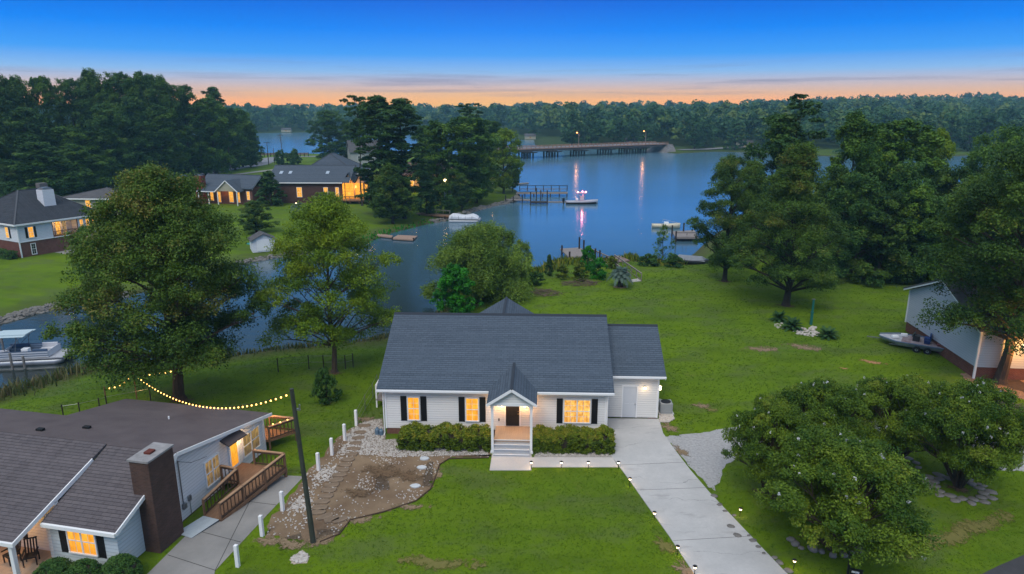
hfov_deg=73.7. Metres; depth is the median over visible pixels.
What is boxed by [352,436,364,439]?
stepping stone
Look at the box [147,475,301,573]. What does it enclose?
neighbour driveway
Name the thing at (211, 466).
window
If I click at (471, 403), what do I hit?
window
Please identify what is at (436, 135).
broadleaf tree
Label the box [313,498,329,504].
stepping stone
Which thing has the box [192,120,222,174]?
broadleaf tree
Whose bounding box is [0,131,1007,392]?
water
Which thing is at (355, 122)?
pine tree
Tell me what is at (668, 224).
fishing boat
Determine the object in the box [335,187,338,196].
window
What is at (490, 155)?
broadleaf tree
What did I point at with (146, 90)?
broadleaf tree
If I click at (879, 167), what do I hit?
broadleaf tree
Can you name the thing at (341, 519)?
stepping stone
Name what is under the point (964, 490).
bare patch
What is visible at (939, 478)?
boulder
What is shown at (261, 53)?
sky
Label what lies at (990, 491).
boulder
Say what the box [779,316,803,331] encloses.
sago palm
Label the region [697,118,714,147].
broadleaf tree
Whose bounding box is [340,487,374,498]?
bare patch
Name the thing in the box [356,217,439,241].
cove grass
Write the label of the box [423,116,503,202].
broadleaf tree
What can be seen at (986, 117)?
broadleaf tree
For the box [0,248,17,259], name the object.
hedge
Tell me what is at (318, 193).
shrub
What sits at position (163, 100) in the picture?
broadleaf tree
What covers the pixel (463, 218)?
pontoon boat
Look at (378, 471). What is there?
bare patch
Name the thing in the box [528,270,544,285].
shrub
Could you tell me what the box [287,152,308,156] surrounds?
guard rail
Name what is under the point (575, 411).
window
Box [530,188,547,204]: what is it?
lift
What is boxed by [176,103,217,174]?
broadleaf tree
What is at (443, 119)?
broadleaf tree
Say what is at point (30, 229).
window
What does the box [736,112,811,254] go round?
broadleaf tree
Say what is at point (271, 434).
deck
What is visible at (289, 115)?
broadleaf tree
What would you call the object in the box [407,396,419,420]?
window
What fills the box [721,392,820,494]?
crape myrtle
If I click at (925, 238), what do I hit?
broadleaf tree
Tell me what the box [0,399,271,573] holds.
neighbour house
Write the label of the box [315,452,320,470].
marker post
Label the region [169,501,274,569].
slab joint
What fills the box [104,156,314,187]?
road
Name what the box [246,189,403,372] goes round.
maple tree
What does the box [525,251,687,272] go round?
shore scrub
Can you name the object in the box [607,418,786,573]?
driveway
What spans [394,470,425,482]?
bare patch
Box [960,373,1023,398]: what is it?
mulch ring
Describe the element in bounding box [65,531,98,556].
window
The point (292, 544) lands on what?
bare patch
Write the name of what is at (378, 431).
water jug
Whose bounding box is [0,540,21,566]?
porch chair
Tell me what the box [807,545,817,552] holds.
boulder
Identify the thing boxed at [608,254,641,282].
gangway
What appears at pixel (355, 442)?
stepping stone
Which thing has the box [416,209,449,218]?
walkway
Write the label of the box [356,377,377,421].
chain link fence
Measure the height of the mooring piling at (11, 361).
2.600 m
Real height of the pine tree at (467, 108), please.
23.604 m
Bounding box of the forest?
[36,91,1023,141]
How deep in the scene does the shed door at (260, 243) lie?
111.21 m
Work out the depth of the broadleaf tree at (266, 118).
714.21 m
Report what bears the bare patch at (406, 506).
on the ground at (28, 282)
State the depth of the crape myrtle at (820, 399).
39.96 m
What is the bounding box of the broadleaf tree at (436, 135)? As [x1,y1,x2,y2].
[412,119,460,200]
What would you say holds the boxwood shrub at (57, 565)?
on the ground at (28, 282)
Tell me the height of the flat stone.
0.001 m
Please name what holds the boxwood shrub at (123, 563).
on the ground at (28, 282)
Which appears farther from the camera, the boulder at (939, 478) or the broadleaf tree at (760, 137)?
the broadleaf tree at (760, 137)
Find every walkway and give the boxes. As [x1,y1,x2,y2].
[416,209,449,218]
[505,195,529,202]
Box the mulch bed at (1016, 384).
[976,378,1023,391]
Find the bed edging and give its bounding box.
[320,457,488,541]
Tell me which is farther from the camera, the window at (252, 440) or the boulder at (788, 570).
the window at (252, 440)
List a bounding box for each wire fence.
[61,388,151,414]
[277,353,353,371]
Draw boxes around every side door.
[228,441,239,470]
[622,387,636,416]
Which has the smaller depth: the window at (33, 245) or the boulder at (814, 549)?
the boulder at (814, 549)
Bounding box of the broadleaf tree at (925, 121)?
[920,118,936,145]
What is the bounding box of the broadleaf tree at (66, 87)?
[50,78,95,160]
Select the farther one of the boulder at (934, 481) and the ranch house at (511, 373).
the ranch house at (511, 373)
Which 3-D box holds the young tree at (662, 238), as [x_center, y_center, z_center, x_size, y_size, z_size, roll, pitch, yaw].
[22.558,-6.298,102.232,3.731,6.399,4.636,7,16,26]
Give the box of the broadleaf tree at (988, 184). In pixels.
[961,171,1004,263]
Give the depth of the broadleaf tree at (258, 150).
281.11 m
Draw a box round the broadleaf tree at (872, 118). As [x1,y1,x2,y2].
[866,116,877,145]
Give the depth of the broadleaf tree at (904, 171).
89.26 m
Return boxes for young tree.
[429,263,483,312]
[651,224,675,260]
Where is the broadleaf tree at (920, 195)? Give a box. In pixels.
[869,177,949,283]
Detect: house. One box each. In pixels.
[0,182,99,257]
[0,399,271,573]
[194,174,269,205]
[272,152,369,202]
[281,128,291,131]
[346,140,376,163]
[375,297,666,456]
[402,162,457,191]
[524,134,535,138]
[736,140,753,146]
[903,279,1023,382]
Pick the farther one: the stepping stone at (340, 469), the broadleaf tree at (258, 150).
the broadleaf tree at (258, 150)
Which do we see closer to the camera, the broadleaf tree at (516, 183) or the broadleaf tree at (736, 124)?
the broadleaf tree at (516, 183)
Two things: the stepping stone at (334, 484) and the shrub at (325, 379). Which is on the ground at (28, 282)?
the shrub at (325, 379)
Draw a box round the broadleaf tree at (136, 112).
[107,95,171,177]
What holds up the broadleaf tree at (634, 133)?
on the ground at (28, 282)
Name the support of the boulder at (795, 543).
on the ground at (28, 282)
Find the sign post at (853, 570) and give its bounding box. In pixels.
[846,551,863,573]
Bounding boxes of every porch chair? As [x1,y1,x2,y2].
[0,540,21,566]
[20,536,39,567]
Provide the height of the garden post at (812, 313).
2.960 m
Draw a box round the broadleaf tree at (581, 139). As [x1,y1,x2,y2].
[574,123,587,144]
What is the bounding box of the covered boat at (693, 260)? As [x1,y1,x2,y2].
[677,254,709,264]
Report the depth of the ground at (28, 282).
52.35 m
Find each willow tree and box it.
[419,219,535,306]
[511,238,532,279]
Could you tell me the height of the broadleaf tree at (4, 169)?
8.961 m
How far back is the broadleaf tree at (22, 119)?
171.37 m
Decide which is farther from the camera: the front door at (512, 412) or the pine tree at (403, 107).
the pine tree at (403, 107)
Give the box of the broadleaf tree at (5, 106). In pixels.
[0,74,26,179]
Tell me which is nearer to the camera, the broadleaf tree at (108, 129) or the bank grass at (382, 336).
the bank grass at (382, 336)
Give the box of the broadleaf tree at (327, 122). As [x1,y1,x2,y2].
[304,110,347,158]
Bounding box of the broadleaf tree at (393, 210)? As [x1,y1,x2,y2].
[366,163,419,223]
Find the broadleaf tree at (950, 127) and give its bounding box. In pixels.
[941,116,965,147]
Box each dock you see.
[374,233,416,240]
[560,237,608,261]
[605,256,629,262]
[671,223,697,241]
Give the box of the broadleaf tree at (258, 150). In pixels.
[251,133,263,159]
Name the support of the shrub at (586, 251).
on the ground at (28, 282)
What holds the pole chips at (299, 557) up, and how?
on the flat stone
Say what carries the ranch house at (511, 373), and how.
on the ground at (28, 282)
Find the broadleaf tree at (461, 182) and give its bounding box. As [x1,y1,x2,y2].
[449,173,476,210]
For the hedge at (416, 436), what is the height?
1.606 m
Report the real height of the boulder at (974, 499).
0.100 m
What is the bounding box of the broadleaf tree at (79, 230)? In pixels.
[68,224,101,275]
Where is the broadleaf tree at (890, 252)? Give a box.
[838,189,918,283]
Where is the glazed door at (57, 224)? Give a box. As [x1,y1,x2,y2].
[54,221,61,233]
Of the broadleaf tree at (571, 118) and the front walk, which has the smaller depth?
the front walk
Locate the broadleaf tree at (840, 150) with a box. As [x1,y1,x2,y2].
[832,127,857,152]
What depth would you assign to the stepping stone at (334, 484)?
40.29 m
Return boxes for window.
[4,226,9,237]
[27,226,34,237]
[30,243,37,254]
[61,221,67,232]
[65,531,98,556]
[85,200,91,207]
[203,452,220,488]
[229,192,233,202]
[241,424,260,458]
[246,191,249,199]
[296,187,301,196]
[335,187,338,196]
[342,183,344,198]
[345,183,353,197]
[355,183,363,197]
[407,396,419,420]
[465,397,478,421]
[563,399,590,423]
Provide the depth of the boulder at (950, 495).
39.21 m
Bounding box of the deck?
[264,415,296,449]
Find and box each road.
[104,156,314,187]
[203,169,272,175]
[677,146,753,149]
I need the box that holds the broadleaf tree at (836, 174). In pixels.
[802,165,853,270]
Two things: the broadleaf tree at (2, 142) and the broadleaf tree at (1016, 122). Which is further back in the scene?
the broadleaf tree at (1016, 122)
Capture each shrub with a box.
[32,556,74,573]
[66,557,101,573]
[99,553,143,573]
[273,149,291,164]
[286,148,302,164]
[309,366,342,404]
[310,191,326,207]
[436,194,459,213]
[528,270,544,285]
[555,264,569,278]
[571,262,588,280]
[580,245,596,271]
[586,257,607,279]
[605,255,617,269]
[637,253,659,266]
[661,253,684,267]
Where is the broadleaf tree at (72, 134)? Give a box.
[39,126,98,192]
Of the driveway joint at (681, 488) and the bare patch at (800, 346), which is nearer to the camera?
the driveway joint at (681, 488)
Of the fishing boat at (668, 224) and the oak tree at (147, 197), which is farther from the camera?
the fishing boat at (668, 224)
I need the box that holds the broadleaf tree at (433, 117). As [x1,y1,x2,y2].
[427,113,437,125]
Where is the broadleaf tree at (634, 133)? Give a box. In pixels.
[624,123,640,143]
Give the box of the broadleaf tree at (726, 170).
[685,153,776,281]
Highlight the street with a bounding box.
[983,555,1023,573]
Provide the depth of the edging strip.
43.72 m
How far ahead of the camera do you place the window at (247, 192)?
159.16 m
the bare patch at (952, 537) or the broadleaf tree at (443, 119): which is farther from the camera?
the broadleaf tree at (443, 119)
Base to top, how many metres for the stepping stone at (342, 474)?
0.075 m
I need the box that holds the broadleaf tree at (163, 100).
[154,74,186,175]
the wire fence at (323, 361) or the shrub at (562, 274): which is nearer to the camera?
the wire fence at (323, 361)
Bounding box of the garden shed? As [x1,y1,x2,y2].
[247,231,275,252]
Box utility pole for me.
[289,388,315,543]
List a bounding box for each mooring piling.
[0,328,4,349]
[8,353,13,369]
[21,356,25,368]
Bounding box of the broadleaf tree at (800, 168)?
[724,139,849,306]
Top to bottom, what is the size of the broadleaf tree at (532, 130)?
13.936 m
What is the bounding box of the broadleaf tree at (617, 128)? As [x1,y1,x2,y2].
[610,118,628,142]
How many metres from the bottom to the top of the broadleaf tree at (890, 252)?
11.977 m
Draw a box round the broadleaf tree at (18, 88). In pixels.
[5,74,43,179]
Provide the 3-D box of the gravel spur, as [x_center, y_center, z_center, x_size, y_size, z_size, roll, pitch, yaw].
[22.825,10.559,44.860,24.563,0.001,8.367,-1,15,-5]
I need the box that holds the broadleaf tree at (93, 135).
[68,130,123,188]
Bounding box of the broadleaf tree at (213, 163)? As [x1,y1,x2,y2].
[187,96,236,173]
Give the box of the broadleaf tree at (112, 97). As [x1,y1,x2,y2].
[93,80,130,175]
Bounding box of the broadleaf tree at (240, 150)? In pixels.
[217,121,243,168]
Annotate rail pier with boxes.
[516,185,567,196]
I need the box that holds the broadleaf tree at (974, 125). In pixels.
[958,120,981,151]
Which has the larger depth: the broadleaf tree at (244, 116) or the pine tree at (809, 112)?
the broadleaf tree at (244, 116)
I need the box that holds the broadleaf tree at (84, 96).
[68,82,102,177]
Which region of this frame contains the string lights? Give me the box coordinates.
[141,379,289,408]
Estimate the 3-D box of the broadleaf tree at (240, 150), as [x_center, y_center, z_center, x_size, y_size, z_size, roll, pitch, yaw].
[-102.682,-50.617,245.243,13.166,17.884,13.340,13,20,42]
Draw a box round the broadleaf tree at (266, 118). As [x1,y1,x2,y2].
[261,110,273,130]
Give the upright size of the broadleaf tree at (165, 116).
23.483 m
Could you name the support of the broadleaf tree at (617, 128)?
on the ground at (28, 282)
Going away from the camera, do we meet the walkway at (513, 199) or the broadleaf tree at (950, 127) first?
the walkway at (513, 199)
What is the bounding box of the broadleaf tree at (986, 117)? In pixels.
[970,113,1003,148]
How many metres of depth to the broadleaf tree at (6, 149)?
173.07 m
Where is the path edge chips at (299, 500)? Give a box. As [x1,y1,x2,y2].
[283,442,353,531]
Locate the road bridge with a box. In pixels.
[501,141,675,158]
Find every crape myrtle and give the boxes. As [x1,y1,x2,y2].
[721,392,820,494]
[751,421,947,568]
[765,375,877,441]
[838,372,962,463]
[885,374,1023,488]
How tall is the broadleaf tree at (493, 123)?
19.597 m
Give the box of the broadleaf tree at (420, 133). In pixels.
[407,125,442,182]
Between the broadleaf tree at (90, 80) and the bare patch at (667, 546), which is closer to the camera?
the bare patch at (667, 546)
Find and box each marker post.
[233,544,240,567]
[258,515,264,536]
[279,491,284,511]
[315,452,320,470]
[329,438,333,455]
[342,424,346,440]
[354,409,357,425]
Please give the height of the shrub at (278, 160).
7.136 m
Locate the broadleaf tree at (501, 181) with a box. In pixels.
[484,128,525,193]
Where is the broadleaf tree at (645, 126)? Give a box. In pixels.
[637,123,654,142]
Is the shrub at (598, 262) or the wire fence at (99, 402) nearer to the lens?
the wire fence at (99, 402)
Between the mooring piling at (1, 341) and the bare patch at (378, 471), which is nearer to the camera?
the bare patch at (378, 471)
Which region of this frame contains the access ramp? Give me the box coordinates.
[181,449,286,537]
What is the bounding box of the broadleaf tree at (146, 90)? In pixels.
[127,70,174,168]
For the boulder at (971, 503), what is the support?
on the ground at (28, 282)
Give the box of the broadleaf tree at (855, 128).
[818,108,885,257]
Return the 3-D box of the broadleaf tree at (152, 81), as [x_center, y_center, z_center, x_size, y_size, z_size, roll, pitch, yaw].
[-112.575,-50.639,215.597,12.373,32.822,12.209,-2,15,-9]
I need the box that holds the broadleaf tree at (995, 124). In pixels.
[980,117,1001,146]
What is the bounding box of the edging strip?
[534,452,610,456]
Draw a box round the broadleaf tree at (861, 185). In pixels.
[818,171,896,287]
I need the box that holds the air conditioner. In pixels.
[658,399,673,414]
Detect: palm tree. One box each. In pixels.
[289,202,303,214]
[606,266,633,287]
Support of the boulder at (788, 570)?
on the ground at (28, 282)
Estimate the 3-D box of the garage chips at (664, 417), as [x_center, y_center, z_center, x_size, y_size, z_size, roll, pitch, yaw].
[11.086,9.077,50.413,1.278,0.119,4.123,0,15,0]
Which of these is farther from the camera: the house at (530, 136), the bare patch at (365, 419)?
the house at (530, 136)
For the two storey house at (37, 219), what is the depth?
105.30 m
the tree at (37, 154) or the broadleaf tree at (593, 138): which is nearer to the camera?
the tree at (37, 154)
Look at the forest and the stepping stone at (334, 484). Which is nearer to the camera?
the stepping stone at (334, 484)
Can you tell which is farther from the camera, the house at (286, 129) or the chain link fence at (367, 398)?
the house at (286, 129)
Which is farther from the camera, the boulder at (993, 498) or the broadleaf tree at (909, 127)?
the broadleaf tree at (909, 127)
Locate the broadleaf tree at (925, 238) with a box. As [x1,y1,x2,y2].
[898,194,976,281]
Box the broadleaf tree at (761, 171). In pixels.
[719,167,771,253]
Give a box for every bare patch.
[171,395,199,403]
[253,533,283,545]
[271,536,318,549]
[303,534,344,545]
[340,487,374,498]
[343,514,381,523]
[358,416,373,421]
[361,462,410,479]
[390,503,430,509]
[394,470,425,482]
[397,554,485,570]
[432,467,441,477]
[653,536,678,552]
[661,422,677,431]
[672,560,693,573]
[674,445,688,455]
[692,403,710,407]
[742,346,777,351]
[753,489,777,498]
[785,343,820,350]
[797,529,849,547]
[860,359,886,363]
[901,518,983,558]
[935,508,1014,535]
[945,484,970,492]
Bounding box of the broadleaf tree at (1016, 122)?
[1002,120,1023,146]
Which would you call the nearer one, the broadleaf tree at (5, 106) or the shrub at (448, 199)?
the shrub at (448, 199)
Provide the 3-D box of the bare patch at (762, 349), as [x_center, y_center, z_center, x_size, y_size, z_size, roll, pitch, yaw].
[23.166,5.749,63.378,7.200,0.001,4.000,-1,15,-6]
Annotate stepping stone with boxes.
[311,505,327,509]
[312,509,325,514]
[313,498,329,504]
[317,512,332,520]
[318,493,333,498]
[321,487,336,492]
[324,482,338,487]
[324,515,339,523]
[329,477,342,482]
[332,472,346,476]
[332,515,347,523]
[334,467,348,471]
[338,462,351,467]
[341,457,354,461]
[344,452,358,455]
[346,447,360,450]
[349,441,361,444]
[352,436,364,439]
[353,430,366,433]
[358,424,369,427]
[410,483,420,487]
[417,465,426,469]
[420,456,428,460]
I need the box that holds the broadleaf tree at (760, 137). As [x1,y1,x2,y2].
[755,126,769,147]
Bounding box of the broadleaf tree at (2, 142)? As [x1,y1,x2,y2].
[0,129,6,187]
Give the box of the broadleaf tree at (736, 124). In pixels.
[723,119,748,149]
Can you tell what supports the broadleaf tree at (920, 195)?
on the ground at (28, 282)
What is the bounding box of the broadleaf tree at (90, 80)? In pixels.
[70,67,119,161]
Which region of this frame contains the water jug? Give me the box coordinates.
[375,427,383,435]
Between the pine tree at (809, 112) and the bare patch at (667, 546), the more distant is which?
the pine tree at (809, 112)
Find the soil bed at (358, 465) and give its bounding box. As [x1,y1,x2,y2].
[265,421,490,540]
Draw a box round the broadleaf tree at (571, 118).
[559,111,582,144]
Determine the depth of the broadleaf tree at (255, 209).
121.86 m
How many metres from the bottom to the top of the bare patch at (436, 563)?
0.001 m
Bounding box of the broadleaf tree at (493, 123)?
[472,119,507,176]
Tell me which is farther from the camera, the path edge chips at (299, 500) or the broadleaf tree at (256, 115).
the broadleaf tree at (256, 115)
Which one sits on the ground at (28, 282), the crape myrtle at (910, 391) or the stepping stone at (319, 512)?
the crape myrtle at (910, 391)
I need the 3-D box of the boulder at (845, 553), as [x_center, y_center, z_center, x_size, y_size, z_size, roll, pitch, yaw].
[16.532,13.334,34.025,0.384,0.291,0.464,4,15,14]
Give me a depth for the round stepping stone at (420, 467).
42.22 m
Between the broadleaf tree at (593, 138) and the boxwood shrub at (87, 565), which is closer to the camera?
the boxwood shrub at (87, 565)
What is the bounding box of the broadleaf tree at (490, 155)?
[474,144,501,180]
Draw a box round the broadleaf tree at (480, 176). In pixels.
[465,155,493,202]
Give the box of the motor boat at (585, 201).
[562,191,597,203]
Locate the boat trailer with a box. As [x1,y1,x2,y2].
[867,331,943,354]
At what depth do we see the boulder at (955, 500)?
38.73 m
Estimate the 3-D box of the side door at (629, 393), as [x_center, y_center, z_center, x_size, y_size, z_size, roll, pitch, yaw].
[8.382,8.209,48.739,0.930,2.360,0.041,1,15,2]
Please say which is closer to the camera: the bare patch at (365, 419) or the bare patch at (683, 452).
the bare patch at (683, 452)
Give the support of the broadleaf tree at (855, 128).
on the ground at (28, 282)
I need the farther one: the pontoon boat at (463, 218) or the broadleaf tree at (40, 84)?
the broadleaf tree at (40, 84)
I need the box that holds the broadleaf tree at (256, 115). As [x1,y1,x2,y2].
[250,112,263,130]
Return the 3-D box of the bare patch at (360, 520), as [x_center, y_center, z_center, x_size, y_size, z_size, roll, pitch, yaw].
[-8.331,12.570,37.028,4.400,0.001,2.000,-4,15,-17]
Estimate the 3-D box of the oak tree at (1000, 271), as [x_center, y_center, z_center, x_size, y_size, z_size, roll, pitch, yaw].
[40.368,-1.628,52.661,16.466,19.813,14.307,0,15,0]
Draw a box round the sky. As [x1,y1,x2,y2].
[0,0,1023,107]
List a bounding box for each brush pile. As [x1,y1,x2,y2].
[530,287,561,296]
[561,278,601,287]
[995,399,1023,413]
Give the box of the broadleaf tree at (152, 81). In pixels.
[146,73,173,152]
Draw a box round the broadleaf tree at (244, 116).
[235,108,255,166]
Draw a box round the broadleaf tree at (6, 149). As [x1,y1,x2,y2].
[0,127,32,185]
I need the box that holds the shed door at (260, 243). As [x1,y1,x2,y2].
[256,239,269,250]
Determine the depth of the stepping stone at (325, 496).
39.14 m
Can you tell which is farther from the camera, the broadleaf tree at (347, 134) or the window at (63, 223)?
the broadleaf tree at (347, 134)
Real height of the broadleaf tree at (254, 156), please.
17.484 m
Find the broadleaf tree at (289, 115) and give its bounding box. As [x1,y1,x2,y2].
[283,112,294,128]
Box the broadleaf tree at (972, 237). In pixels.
[929,186,1006,276]
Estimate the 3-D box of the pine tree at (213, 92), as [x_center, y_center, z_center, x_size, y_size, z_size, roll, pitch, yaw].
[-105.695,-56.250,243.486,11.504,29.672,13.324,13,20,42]
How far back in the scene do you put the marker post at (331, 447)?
43.67 m
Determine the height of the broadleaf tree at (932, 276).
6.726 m
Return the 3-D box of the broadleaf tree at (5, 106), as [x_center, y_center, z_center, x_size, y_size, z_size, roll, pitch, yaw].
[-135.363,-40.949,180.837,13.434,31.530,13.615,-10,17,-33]
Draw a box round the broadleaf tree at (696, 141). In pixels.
[684,114,706,148]
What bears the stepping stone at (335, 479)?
on the soil bed at (358, 465)
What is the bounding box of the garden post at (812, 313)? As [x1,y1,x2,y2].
[810,299,815,324]
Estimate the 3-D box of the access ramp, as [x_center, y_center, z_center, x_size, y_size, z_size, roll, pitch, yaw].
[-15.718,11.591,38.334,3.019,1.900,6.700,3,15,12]
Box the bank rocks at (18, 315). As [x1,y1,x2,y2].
[0,291,130,323]
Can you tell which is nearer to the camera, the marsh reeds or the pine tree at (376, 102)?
the marsh reeds
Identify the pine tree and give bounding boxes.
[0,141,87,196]
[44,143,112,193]
[200,87,233,162]
[339,95,365,205]
[353,95,408,211]
[363,97,434,218]
[446,103,496,147]
[772,93,829,200]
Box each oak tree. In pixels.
[38,160,274,401]
[902,144,1023,384]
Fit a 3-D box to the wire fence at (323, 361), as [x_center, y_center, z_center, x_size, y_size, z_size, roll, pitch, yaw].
[-16.745,6.544,58.279,6.263,1.450,0.502,-2,15,-7]
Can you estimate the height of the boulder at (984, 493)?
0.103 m
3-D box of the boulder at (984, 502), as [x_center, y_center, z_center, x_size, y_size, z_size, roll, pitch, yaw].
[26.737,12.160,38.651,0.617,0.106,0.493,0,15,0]
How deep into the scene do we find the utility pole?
33.91 m
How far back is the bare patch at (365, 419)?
49.03 m
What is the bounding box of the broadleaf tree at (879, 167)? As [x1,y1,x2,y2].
[836,140,900,265]
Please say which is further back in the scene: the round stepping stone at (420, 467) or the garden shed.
the garden shed
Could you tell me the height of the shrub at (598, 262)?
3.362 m
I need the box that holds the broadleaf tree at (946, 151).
[914,127,956,231]
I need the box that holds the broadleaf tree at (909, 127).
[854,118,951,230]
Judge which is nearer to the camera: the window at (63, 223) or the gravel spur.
the gravel spur
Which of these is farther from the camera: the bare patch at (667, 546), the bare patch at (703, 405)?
the bare patch at (703, 405)
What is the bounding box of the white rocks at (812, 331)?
[793,326,819,336]
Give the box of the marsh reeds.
[0,357,122,400]
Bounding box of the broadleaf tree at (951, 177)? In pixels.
[932,165,972,242]
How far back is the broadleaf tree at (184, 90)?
217.69 m
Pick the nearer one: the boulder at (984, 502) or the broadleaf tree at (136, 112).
the boulder at (984, 502)
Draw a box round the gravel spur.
[666,425,1023,489]
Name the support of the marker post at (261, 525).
on the ground at (28, 282)
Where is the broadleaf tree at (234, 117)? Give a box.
[221,107,251,169]
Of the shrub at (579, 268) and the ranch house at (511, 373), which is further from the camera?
the shrub at (579, 268)
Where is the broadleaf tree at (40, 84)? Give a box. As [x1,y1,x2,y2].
[27,75,67,155]
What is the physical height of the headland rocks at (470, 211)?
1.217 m
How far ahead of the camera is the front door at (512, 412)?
46.08 m
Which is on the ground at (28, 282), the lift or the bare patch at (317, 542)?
the bare patch at (317, 542)
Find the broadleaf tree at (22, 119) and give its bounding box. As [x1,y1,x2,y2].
[0,106,61,188]
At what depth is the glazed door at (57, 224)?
108.07 m
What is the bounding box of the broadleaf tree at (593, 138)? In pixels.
[582,112,599,144]
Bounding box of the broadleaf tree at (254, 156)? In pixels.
[236,122,265,166]
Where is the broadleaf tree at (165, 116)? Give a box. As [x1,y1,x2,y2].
[140,104,191,175]
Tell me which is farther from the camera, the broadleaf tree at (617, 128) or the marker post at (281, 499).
the broadleaf tree at (617, 128)
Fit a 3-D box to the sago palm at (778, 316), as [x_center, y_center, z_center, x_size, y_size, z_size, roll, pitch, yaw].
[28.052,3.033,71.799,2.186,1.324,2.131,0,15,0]
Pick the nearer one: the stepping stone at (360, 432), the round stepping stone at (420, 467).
the round stepping stone at (420, 467)
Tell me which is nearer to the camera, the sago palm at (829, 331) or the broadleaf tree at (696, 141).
the sago palm at (829, 331)
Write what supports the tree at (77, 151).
on the ground at (28, 282)
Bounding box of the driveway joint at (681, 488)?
[627,462,745,540]
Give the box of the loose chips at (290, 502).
[267,422,488,537]
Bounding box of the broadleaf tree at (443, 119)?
[439,116,447,126]
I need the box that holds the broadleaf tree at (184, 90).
[168,84,207,177]
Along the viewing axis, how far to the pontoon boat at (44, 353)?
63.53 m
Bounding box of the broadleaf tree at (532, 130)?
[527,122,540,134]
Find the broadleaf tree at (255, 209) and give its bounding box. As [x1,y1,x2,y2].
[237,200,279,232]
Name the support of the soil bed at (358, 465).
on the ground at (28, 282)
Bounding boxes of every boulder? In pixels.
[733,533,741,537]
[776,559,783,564]
[783,568,793,573]
[786,536,795,541]
[791,540,799,546]
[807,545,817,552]
[818,548,824,553]
[829,552,836,558]
[839,551,847,557]
[929,479,939,483]
[929,483,940,487]
[932,472,944,476]
[934,477,944,480]
[944,493,956,497]
[950,498,960,502]
[956,496,968,500]
[967,481,976,486]
[967,496,979,501]
[967,500,976,505]
[973,486,984,490]
[975,495,987,499]
[977,491,989,495]
[979,500,990,504]
[984,489,997,494]
[985,495,997,500]
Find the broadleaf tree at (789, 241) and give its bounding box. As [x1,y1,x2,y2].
[760,177,818,262]
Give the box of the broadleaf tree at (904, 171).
[865,157,936,265]
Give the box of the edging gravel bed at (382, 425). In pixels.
[346,419,488,454]
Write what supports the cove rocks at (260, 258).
on the ground at (28, 282)
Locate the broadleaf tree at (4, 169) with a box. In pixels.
[0,164,24,196]
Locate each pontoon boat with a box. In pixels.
[0,329,71,366]
[448,213,480,222]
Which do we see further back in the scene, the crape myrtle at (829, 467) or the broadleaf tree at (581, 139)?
the broadleaf tree at (581, 139)
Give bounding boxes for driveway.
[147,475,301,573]
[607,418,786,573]
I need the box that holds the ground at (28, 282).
[0,122,1023,573]
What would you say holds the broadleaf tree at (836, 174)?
on the ground at (28, 282)
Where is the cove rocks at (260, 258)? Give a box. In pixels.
[235,251,310,263]
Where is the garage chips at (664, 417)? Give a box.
[658,398,674,422]
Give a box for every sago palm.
[769,310,789,322]
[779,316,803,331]
[815,325,840,340]
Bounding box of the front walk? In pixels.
[490,453,617,470]
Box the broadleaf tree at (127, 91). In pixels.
[118,77,156,155]
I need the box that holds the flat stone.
[290,550,309,563]
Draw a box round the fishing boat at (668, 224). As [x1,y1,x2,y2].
[651,219,679,228]
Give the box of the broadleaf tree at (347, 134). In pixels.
[333,122,357,157]
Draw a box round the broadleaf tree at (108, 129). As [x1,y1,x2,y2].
[83,101,139,188]
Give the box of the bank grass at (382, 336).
[221,294,464,359]
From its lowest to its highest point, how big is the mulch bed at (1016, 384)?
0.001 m
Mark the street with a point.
(1015, 566)
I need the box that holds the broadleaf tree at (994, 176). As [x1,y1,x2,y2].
[974,168,1023,278]
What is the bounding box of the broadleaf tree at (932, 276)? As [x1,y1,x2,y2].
[928,238,971,280]
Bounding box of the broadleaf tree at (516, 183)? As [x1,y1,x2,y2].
[507,158,519,191]
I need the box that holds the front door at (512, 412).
[506,406,518,425]
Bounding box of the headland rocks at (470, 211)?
[429,195,521,222]
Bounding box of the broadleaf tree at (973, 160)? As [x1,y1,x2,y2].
[958,123,1023,182]
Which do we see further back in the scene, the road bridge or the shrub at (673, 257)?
the road bridge
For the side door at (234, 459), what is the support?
in the neighbour house at (149, 478)
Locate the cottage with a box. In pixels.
[62,187,122,214]
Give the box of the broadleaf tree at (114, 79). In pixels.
[98,71,141,155]
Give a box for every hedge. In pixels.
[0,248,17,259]
[395,420,490,452]
[532,423,615,454]
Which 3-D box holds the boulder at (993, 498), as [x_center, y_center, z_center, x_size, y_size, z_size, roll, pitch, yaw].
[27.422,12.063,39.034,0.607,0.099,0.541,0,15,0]
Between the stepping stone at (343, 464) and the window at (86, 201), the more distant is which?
the window at (86, 201)
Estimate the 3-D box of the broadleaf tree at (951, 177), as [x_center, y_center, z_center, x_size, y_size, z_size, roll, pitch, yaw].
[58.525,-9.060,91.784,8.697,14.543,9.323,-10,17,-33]
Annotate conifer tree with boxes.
[255,170,287,205]
[417,174,438,213]
[544,254,553,275]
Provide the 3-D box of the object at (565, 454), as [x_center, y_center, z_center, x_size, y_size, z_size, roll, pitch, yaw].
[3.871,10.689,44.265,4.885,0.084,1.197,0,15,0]
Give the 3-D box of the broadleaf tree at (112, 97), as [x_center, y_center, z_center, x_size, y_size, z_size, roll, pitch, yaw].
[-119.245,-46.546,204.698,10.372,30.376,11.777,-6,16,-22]
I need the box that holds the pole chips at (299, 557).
[290,551,308,562]
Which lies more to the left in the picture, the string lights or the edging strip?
the string lights

